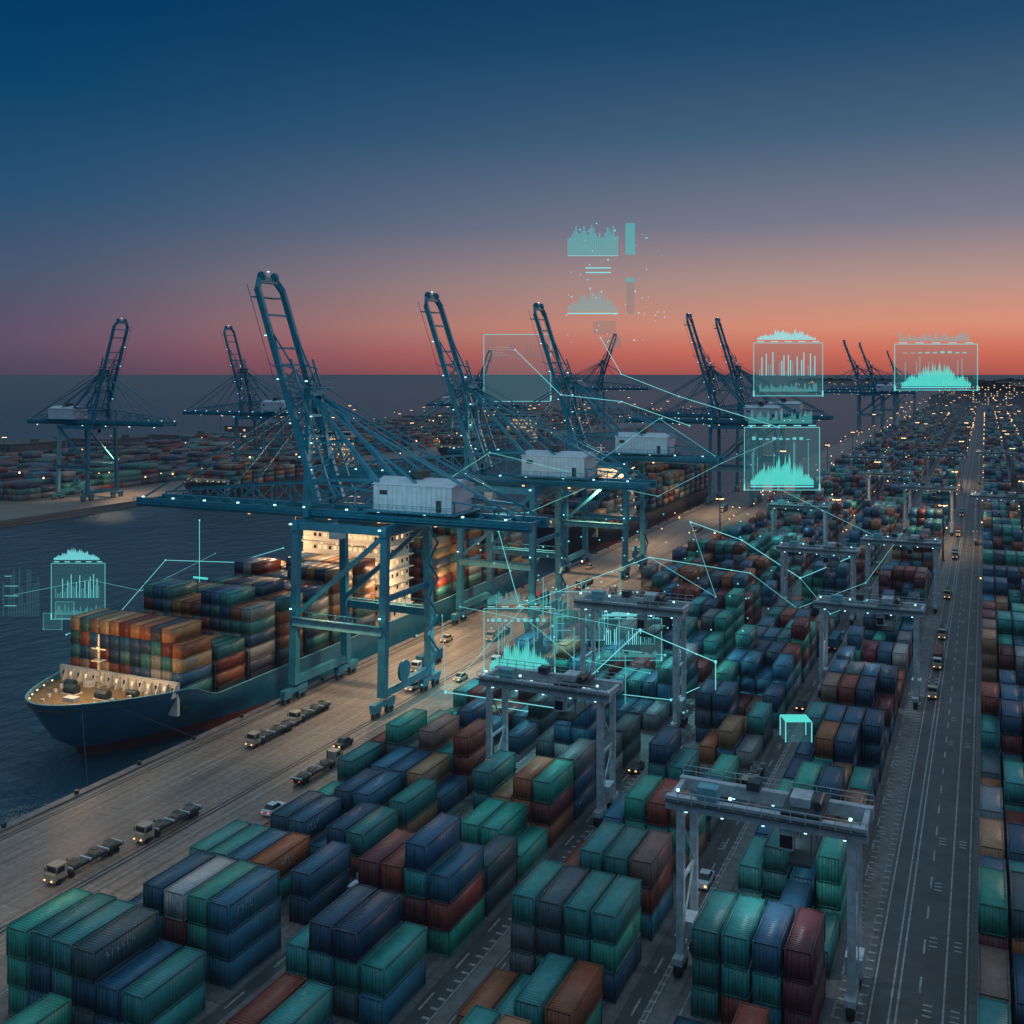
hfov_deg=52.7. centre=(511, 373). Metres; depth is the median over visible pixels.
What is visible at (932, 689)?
terminal truck
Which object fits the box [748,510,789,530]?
container stack
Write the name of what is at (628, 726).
container stack
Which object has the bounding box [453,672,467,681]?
service car
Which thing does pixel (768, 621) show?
container stack
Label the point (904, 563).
container stack
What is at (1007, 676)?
container stack
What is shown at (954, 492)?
light mast
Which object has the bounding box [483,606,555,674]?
hologram display
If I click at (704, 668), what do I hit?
container stack
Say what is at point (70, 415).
ship to shore crane
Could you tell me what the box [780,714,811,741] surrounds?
hologram cube
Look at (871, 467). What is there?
container stack
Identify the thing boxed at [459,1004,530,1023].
container stack
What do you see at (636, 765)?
service car
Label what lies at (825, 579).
container stack
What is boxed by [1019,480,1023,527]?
light mast
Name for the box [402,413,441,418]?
warehouse
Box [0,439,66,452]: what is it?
warehouse
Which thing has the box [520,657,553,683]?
container stack
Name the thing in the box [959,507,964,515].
terminal truck
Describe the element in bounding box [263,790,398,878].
container stack
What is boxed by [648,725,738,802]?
container stack
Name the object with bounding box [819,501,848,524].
container stack
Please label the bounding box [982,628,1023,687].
container stack
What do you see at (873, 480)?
container stack
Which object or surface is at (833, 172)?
sky
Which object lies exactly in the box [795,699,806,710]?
service car
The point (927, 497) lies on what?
container stack
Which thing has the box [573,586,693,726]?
yard gantry crane
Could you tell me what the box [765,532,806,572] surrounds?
container stack
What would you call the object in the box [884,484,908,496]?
container stack
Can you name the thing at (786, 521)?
container stack
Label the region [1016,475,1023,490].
container stack
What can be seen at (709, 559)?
container stack
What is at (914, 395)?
ship to shore crane
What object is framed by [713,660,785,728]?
container stack
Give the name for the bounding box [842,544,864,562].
container stack
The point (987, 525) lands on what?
container stack
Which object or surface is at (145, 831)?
terminal truck
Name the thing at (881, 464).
container stack
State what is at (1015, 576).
container stack
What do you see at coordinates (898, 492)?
container stack
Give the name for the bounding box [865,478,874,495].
container stack
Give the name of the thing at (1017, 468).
container stack
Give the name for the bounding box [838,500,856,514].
container stack
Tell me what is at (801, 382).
shore trees
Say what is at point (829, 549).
yard gantry crane
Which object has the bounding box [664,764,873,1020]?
yard gantry crane
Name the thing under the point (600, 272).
hologram display
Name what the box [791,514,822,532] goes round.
container stack
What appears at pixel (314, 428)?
warehouse
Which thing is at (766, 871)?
container stack
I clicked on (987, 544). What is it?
container stack
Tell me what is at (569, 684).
yard gantry crane
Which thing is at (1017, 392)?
port building
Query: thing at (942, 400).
tree belt
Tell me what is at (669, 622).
container stack
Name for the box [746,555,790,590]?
container stack
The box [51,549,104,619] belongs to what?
hologram display
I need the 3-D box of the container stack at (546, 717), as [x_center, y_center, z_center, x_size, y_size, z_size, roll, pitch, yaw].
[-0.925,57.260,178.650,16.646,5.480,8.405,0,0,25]
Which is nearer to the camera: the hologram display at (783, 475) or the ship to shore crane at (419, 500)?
the ship to shore crane at (419, 500)
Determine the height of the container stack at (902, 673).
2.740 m
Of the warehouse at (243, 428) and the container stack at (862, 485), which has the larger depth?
the warehouse at (243, 428)
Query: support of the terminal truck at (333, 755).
on the quay pavement
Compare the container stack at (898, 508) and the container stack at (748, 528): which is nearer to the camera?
the container stack at (748, 528)
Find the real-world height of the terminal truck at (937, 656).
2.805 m
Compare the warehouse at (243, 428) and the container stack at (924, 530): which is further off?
the warehouse at (243, 428)
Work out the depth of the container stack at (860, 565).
299.38 m
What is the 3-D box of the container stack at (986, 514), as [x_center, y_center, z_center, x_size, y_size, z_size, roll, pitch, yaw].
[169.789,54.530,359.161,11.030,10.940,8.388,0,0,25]
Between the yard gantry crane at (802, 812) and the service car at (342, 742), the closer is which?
the yard gantry crane at (802, 812)
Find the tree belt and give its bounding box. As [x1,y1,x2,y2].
[926,392,1023,406]
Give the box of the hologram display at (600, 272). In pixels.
[566,223,664,342]
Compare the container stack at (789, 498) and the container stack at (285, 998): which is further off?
the container stack at (789, 498)
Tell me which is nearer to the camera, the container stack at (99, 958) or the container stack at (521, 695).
the container stack at (99, 958)
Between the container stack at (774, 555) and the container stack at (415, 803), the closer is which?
the container stack at (415, 803)
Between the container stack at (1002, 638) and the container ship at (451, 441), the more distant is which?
the container ship at (451, 441)
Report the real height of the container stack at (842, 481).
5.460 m
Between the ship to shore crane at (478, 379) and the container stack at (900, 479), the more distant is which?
the ship to shore crane at (478, 379)
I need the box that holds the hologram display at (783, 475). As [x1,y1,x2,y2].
[744,425,819,490]
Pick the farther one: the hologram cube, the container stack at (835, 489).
the container stack at (835, 489)
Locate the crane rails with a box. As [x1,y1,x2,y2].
[0,408,924,933]
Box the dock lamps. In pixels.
[19,381,1019,578]
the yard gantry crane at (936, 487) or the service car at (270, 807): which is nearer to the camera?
the service car at (270, 807)
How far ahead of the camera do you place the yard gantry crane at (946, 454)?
541.91 m
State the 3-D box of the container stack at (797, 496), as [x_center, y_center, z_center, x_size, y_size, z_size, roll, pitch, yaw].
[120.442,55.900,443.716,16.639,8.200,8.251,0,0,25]
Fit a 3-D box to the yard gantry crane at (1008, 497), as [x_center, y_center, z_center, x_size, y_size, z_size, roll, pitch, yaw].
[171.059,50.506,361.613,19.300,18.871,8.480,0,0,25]
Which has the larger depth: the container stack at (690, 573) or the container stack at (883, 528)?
the container stack at (883, 528)
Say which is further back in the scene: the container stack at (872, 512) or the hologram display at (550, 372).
the container stack at (872, 512)
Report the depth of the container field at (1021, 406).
1643.48 m
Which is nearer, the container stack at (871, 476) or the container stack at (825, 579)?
the container stack at (825, 579)
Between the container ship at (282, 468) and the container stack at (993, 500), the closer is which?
the container stack at (993, 500)
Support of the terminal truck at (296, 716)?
on the quay pavement
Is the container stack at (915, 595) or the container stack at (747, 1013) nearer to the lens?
the container stack at (747, 1013)
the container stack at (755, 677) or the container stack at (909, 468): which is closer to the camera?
the container stack at (755, 677)
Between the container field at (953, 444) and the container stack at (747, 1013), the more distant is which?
the container field at (953, 444)
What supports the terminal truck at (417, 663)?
on the quay pavement
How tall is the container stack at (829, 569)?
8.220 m
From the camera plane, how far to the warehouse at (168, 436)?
852.15 m
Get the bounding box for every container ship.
[25,496,539,755]
[182,429,376,498]
[437,407,558,462]
[526,444,712,553]
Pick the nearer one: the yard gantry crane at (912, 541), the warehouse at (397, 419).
the yard gantry crane at (912, 541)
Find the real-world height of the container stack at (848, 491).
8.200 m
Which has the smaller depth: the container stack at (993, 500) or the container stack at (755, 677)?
the container stack at (755, 677)
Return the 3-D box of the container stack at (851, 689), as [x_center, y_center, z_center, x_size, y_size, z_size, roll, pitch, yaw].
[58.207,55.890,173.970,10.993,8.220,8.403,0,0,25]
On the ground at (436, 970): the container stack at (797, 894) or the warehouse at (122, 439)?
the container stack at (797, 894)
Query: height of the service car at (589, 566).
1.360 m
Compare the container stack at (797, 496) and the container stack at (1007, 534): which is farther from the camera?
the container stack at (797, 496)
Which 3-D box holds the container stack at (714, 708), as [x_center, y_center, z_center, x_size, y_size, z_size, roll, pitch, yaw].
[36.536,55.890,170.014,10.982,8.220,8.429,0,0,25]
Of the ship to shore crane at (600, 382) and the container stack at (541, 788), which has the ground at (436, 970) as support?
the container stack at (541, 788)
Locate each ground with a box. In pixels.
[0,402,1023,1023]
[0,417,697,527]
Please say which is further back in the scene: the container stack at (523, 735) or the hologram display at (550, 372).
the hologram display at (550, 372)
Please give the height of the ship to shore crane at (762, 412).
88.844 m
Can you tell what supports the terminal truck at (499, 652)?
on the quay pavement
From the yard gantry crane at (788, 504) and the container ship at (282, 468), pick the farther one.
the container ship at (282, 468)
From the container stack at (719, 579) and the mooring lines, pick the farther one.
the container stack at (719, 579)
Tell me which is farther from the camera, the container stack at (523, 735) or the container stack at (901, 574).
the container stack at (901, 574)
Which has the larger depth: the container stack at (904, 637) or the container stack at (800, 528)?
the container stack at (800, 528)
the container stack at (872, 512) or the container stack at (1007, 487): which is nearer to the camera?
the container stack at (872, 512)
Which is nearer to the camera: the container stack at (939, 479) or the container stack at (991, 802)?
the container stack at (991, 802)
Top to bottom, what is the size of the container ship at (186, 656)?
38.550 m
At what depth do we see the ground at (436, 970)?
127.26 m
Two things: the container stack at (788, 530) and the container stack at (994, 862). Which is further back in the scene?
the container stack at (788, 530)
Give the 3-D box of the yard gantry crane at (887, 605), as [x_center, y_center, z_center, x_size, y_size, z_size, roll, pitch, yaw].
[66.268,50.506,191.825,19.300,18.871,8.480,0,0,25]
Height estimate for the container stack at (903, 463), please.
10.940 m
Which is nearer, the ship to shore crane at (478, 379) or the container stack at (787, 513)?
the container stack at (787, 513)
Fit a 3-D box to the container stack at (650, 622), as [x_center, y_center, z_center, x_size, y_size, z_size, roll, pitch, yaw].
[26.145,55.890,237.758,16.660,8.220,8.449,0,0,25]
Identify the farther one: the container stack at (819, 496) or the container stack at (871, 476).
the container stack at (871, 476)
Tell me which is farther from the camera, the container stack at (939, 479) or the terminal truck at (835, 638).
the container stack at (939, 479)
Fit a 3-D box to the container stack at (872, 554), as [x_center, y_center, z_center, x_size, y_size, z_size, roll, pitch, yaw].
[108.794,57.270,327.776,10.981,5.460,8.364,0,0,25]
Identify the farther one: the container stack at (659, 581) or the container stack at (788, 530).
the container stack at (788, 530)
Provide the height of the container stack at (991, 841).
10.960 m
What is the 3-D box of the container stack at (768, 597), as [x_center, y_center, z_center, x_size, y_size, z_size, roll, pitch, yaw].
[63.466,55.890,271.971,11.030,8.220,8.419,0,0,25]
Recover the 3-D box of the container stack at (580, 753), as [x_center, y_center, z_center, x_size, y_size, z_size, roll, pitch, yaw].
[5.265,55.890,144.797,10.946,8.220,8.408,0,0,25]
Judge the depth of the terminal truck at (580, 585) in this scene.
288.96 m
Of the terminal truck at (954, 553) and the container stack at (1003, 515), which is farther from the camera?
the container stack at (1003, 515)
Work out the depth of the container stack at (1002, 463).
569.31 m
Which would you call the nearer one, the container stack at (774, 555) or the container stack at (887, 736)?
the container stack at (887, 736)
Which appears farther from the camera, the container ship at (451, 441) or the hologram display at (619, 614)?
the container ship at (451, 441)
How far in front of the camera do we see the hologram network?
217.58 m
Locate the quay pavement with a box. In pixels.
[0,401,927,998]
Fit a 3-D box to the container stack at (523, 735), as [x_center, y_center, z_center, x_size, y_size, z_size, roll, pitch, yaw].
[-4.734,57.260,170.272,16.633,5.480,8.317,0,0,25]
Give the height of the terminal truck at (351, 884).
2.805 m
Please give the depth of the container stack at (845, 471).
583.89 m
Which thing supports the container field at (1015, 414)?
on the ground at (436, 970)
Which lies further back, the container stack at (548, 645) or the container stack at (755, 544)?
the container stack at (755, 544)
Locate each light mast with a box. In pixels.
[716,498,723,531]
[832,498,840,541]
[875,461,879,499]
[939,504,946,560]
[952,471,957,507]
[965,422,967,457]
[1010,448,1014,487]
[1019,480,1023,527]
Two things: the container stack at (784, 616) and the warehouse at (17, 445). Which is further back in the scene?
the warehouse at (17, 445)
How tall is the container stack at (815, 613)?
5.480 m
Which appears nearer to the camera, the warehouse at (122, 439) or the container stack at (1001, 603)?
the container stack at (1001, 603)
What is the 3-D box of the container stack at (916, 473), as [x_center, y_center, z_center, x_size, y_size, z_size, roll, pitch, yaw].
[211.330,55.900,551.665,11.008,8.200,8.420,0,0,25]
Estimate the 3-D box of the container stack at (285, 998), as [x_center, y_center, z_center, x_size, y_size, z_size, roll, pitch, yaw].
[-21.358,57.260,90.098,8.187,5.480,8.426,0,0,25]
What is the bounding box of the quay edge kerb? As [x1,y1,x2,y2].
[0,401,925,832]
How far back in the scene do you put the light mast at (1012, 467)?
545.28 m
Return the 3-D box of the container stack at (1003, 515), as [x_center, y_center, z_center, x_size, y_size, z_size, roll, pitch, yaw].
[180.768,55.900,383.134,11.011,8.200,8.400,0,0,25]
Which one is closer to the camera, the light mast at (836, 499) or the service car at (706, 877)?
the service car at (706, 877)
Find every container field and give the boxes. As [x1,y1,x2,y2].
[0,406,675,500]
[835,403,941,471]
[874,404,951,471]
[906,403,963,475]
[938,404,975,474]
[984,404,1003,462]
[995,405,1023,467]
[1006,404,1023,440]
[1019,404,1023,413]
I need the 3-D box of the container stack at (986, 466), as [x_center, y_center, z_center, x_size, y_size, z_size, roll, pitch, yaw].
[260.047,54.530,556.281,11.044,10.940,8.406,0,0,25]
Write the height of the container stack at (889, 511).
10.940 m
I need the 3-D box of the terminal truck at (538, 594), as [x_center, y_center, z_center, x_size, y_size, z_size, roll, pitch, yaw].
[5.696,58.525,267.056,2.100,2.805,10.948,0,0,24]
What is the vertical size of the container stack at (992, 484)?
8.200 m
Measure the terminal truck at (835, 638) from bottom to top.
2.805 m
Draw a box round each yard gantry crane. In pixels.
[477,658,624,825]
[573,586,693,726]
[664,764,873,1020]
[767,499,831,544]
[776,539,860,624]
[813,590,925,708]
[847,454,887,490]
[860,531,942,613]
[865,469,913,512]
[900,482,955,535]
[924,452,964,488]
[971,490,1023,544]
[976,449,1014,484]
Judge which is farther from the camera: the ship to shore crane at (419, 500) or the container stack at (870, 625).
the container stack at (870, 625)
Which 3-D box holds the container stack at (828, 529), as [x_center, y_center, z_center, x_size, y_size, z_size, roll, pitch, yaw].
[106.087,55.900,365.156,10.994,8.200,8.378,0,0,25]
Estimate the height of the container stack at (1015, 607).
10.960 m
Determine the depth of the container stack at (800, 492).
479.58 m
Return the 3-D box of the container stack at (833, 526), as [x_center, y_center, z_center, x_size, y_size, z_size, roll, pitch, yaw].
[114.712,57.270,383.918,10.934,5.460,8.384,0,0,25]
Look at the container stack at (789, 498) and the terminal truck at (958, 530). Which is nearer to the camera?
the terminal truck at (958, 530)
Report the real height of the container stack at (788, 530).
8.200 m
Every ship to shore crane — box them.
[25,318,178,501]
[135,271,550,719]
[183,325,312,462]
[322,292,657,632]
[426,350,524,435]
[447,302,724,578]
[549,333,650,429]
[625,313,816,506]
[659,317,833,492]
[808,340,915,431]
[827,342,923,425]
[862,350,936,413]
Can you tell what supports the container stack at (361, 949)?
on the ground at (436, 970)
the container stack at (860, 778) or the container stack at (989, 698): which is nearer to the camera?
the container stack at (860, 778)
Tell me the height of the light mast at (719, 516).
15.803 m
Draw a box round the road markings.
[0,406,983,1023]
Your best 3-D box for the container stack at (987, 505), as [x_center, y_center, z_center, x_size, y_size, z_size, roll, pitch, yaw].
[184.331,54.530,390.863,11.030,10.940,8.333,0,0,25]
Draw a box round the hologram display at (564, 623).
[550,591,604,640]
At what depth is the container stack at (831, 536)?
371.32 m
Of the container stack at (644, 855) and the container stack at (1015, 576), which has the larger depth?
the container stack at (1015, 576)
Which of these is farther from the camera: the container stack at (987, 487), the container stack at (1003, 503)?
the container stack at (987, 487)
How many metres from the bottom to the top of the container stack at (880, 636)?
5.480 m
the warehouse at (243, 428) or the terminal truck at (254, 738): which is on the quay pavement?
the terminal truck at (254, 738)
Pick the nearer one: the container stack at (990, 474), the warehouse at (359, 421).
the container stack at (990, 474)
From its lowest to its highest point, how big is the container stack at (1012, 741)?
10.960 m
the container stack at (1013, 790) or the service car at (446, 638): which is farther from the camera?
the service car at (446, 638)
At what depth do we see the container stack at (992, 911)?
95.81 m
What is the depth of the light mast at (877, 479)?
477.41 m
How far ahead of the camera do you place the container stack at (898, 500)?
452.95 m
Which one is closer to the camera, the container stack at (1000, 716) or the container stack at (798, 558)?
the container stack at (1000, 716)
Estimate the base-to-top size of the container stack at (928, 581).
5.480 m
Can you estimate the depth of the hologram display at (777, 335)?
449.71 m
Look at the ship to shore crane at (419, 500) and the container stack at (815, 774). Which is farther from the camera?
the ship to shore crane at (419, 500)
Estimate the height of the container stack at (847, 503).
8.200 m
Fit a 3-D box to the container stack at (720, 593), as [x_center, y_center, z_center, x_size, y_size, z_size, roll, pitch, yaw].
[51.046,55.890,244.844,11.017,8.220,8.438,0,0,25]
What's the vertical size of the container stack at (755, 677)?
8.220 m
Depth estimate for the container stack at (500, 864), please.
118.07 m
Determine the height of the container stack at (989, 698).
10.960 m
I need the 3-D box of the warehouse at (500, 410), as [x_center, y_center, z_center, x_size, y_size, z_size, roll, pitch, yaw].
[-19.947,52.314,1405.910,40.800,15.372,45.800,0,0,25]
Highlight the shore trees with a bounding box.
[783,378,1023,386]
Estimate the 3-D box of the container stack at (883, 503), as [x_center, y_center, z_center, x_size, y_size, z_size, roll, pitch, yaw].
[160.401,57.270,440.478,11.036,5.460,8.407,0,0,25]
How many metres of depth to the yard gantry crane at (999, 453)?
560.45 m
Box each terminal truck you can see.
[43,838,123,884]
[133,803,201,843]
[245,720,294,747]
[287,700,330,724]
[291,747,342,784]
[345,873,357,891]
[410,647,442,671]
[485,625,510,641]
[489,642,514,663]
[523,591,542,607]
[575,578,593,588]
[605,586,617,594]
[692,525,702,531]
[720,503,727,512]
[739,761,764,784]
[828,630,843,650]
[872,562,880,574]
[926,677,938,698]
[933,644,942,669]
[937,623,946,639]
[944,587,951,598]
[951,545,957,558]
[956,526,961,536]
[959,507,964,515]
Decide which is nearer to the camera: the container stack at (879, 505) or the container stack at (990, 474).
the container stack at (879, 505)
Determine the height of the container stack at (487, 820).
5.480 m
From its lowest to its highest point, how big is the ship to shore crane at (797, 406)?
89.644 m
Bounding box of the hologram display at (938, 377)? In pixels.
[894,344,977,390]
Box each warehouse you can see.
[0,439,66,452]
[67,435,151,447]
[147,431,210,439]
[224,423,290,433]
[291,422,331,429]
[327,419,373,425]
[375,417,426,422]
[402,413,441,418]
[440,412,469,415]
[479,407,517,412]
[505,405,538,410]
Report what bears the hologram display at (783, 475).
attached to the hologram network
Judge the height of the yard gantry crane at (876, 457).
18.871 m
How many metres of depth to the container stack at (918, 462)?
590.93 m
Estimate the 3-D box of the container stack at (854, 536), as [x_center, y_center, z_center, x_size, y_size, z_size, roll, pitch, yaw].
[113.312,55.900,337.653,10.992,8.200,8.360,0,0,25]
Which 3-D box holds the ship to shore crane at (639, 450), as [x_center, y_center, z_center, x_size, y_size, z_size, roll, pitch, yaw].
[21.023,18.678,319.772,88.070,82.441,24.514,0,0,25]
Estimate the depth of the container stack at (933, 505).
432.12 m
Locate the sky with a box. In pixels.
[0,0,1023,374]
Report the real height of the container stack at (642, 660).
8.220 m
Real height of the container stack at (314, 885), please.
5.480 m
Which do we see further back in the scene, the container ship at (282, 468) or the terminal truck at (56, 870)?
the container ship at (282, 468)
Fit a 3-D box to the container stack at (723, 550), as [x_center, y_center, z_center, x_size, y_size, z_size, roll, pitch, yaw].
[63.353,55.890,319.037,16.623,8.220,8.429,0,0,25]
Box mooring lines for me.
[82,707,192,785]
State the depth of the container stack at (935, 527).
360.67 m
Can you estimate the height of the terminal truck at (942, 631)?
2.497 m
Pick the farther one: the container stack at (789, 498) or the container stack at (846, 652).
the container stack at (789, 498)
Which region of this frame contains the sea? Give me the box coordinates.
[0,375,1023,825]
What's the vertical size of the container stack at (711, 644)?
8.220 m
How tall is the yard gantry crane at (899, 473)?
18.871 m
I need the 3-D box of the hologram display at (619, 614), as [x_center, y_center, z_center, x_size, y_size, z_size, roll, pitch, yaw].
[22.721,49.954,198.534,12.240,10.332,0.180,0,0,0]
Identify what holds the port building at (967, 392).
on the ground at (436, 970)
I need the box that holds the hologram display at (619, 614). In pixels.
[598,612,661,660]
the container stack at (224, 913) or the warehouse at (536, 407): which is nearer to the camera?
the container stack at (224, 913)
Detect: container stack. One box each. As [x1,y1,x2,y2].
[3,992,70,1023]
[6,887,205,1023]
[129,850,280,989]
[189,819,350,925]
[224,972,333,1023]
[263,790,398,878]
[286,883,426,1023]
[317,767,437,831]
[337,741,467,814]
[358,812,483,957]
[369,708,493,794]
[427,710,461,729]
[447,696,538,753]
[453,678,559,734]
[456,952,602,1023]
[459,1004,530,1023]
[461,797,547,878]
[473,750,573,847]
[484,833,517,915]
[495,675,577,713]
[510,859,640,1003]
[515,630,608,689]
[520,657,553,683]
[536,700,622,779]
[542,620,625,675]
[553,610,639,664]
[555,738,595,820]
[562,820,672,941]
[585,593,665,642]
[598,678,669,731]
[602,773,706,875]
[606,713,640,766]
[612,656,680,715]
[631,642,698,698]
[632,570,700,601]
[641,563,708,592]
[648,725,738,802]
[656,652,711,681]
[660,562,709,582]
[663,616,724,667]
[665,617,672,630]
[672,546,734,574]
[673,1001,768,1023]
[688,538,746,571]
[688,588,744,644]
[691,889,825,1023]
[695,678,772,751]
[698,608,733,656]
[699,553,719,567]
[699,714,762,769]
[700,588,753,624]
[704,775,724,841]
[709,570,760,624]
[713,525,767,554]
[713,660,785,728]
[720,522,770,549]
[725,648,793,711]
[726,539,759,557]
[735,624,801,698]
[736,879,839,979]
[738,827,846,934]
[739,559,774,588]
[742,567,776,606]
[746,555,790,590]
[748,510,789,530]
[755,806,853,845]
[757,616,810,682]
[757,616,816,670]
[758,528,768,531]
[764,545,801,578]
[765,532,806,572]
[767,495,808,518]
[767,510,799,519]
[767,516,790,528]
[767,606,818,656]
[771,536,810,567]
[771,761,867,852]
[774,598,829,637]
[776,525,814,563]
[781,528,818,558]
[783,756,873,805]
[784,497,804,500]
[785,494,805,502]
[789,490,824,498]
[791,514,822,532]
[791,571,795,584]
[791,595,839,628]
[794,720,879,802]
[795,480,832,496]
[795,519,822,554]
[802,560,849,610]
[804,604,834,634]
[804,701,884,782]
[808,488,823,501]
[808,510,840,533]
[811,476,839,485]
[814,523,832,541]
[818,472,849,480]
[818,554,861,588]
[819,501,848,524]
[820,475,844,487]
[820,520,829,541]
[820,701,889,760]
[821,672,894,742]
[822,498,851,521]
[823,469,849,472]
[825,496,853,518]
[827,564,835,571]
[828,514,843,530]
[828,659,898,722]
[830,465,855,471]
[830,520,837,537]
[833,483,838,494]
[833,497,859,512]
[835,468,856,474]
[836,645,902,707]
[837,487,864,507]
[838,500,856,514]
[840,480,866,498]
[840,530,877,560]
[841,543,874,566]
[842,490,861,509]
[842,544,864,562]
[842,557,864,581]
[844,518,880,554]
[845,475,867,498]
[847,625,908,679]
[848,522,883,550]
[852,525,886,535]
[855,470,876,492]
[855,507,888,535]
[857,473,879,490]
[863,499,894,531]
[863,599,917,639]
[865,476,875,493]
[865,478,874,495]
[865,631,911,666]
[869,463,889,478]
[872,505,899,521]
[872,620,912,655]
[873,504,896,526]
[874,500,902,516]
[875,589,919,602]
[878,496,902,507]
[878,570,925,603]
[879,462,891,477]
[882,486,908,503]
[882,564,927,601]
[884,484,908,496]
[886,503,900,518]
[890,560,931,587]
[892,476,915,492]
[892,536,933,579]
[899,467,921,483]
[899,668,905,691]
[900,470,919,484]
[901,461,922,475]
[901,477,914,494]
[903,528,938,555]
[906,459,923,478]
[907,520,941,539]
[909,507,941,527]
[916,569,929,594]
[918,505,947,520]
[920,503,948,510]
[922,491,949,513]
[930,472,954,485]
[932,473,955,486]
[934,469,956,485]
[977,995,1010,1023]
[978,865,1023,1023]
[978,944,1023,1023]
[979,817,1023,910]
[980,752,1022,813]
[980,760,1023,843]
[980,784,1023,876]
[980,855,1023,965]
[981,681,1022,762]
[981,699,1023,790]
[982,576,1023,607]
[982,600,1023,634]
[982,609,1023,660]
[982,618,1023,677]
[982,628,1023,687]
[983,513,1010,525]
[983,517,1019,548]
[983,524,1020,550]
[983,540,993,553]
[983,549,1023,593]
[983,564,1023,592]
[983,594,1010,613]
[984,464,1006,474]
[984,469,1007,480]
[984,479,1008,492]
[984,482,1010,493]
[984,484,1003,493]
[984,499,1005,501]
[984,500,1013,510]
[984,502,1015,517]
[984,510,1017,521]
[989,457,1000,467]
[990,462,1005,468]
[990,482,1004,489]
[991,504,1007,516]
[993,529,1022,550]
[995,584,1021,610]
[999,669,1023,716]
[1000,513,1007,517]
[1000,699,1021,737]
[1015,465,1023,486]
[1015,467,1023,481]
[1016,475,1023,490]
[1017,455,1022,461]
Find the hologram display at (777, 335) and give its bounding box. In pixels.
[753,329,822,396]
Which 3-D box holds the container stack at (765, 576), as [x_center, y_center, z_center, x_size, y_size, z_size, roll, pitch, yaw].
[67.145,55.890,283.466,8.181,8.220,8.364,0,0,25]
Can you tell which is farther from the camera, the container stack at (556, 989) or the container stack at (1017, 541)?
the container stack at (1017, 541)
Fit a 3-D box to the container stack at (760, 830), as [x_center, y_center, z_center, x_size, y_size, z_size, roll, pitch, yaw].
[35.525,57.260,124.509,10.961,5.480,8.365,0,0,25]
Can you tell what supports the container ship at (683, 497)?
on the sea
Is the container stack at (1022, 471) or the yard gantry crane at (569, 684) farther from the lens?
the container stack at (1022, 471)
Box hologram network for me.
[14,337,902,713]
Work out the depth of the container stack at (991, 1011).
84.08 m
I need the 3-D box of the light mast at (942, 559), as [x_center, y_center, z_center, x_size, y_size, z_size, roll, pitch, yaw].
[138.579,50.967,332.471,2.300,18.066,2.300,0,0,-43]
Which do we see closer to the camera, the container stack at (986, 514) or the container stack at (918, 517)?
the container stack at (986, 514)
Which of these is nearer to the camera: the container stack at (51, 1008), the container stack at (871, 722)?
the container stack at (51, 1008)
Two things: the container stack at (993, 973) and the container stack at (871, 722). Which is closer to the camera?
the container stack at (993, 973)
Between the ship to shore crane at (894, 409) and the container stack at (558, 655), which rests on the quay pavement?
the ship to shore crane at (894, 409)
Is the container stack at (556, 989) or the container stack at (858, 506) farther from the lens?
the container stack at (858, 506)
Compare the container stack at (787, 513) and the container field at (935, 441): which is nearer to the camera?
the container stack at (787, 513)
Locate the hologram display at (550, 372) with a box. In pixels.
[483,334,550,401]
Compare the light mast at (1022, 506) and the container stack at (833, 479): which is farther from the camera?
the container stack at (833, 479)
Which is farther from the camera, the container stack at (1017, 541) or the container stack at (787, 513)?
the container stack at (787, 513)
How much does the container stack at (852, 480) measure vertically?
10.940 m
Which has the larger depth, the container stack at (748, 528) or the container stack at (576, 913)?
the container stack at (748, 528)
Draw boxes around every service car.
[260,801,285,815]
[333,736,353,749]
[405,681,418,690]
[440,634,453,642]
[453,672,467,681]
[585,564,593,568]
[628,759,644,773]
[698,868,714,889]
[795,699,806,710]
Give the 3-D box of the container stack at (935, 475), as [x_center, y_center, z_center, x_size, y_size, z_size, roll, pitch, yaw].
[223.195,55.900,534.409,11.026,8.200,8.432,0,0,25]
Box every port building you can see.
[942,376,972,396]
[965,380,996,396]
[969,382,1010,404]
[1011,386,1023,399]
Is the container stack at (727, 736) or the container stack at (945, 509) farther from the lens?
the container stack at (945, 509)
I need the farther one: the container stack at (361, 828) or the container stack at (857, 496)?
the container stack at (857, 496)
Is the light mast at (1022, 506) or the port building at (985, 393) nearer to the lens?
the light mast at (1022, 506)
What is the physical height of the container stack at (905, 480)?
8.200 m
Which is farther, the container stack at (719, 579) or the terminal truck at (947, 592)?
the terminal truck at (947, 592)

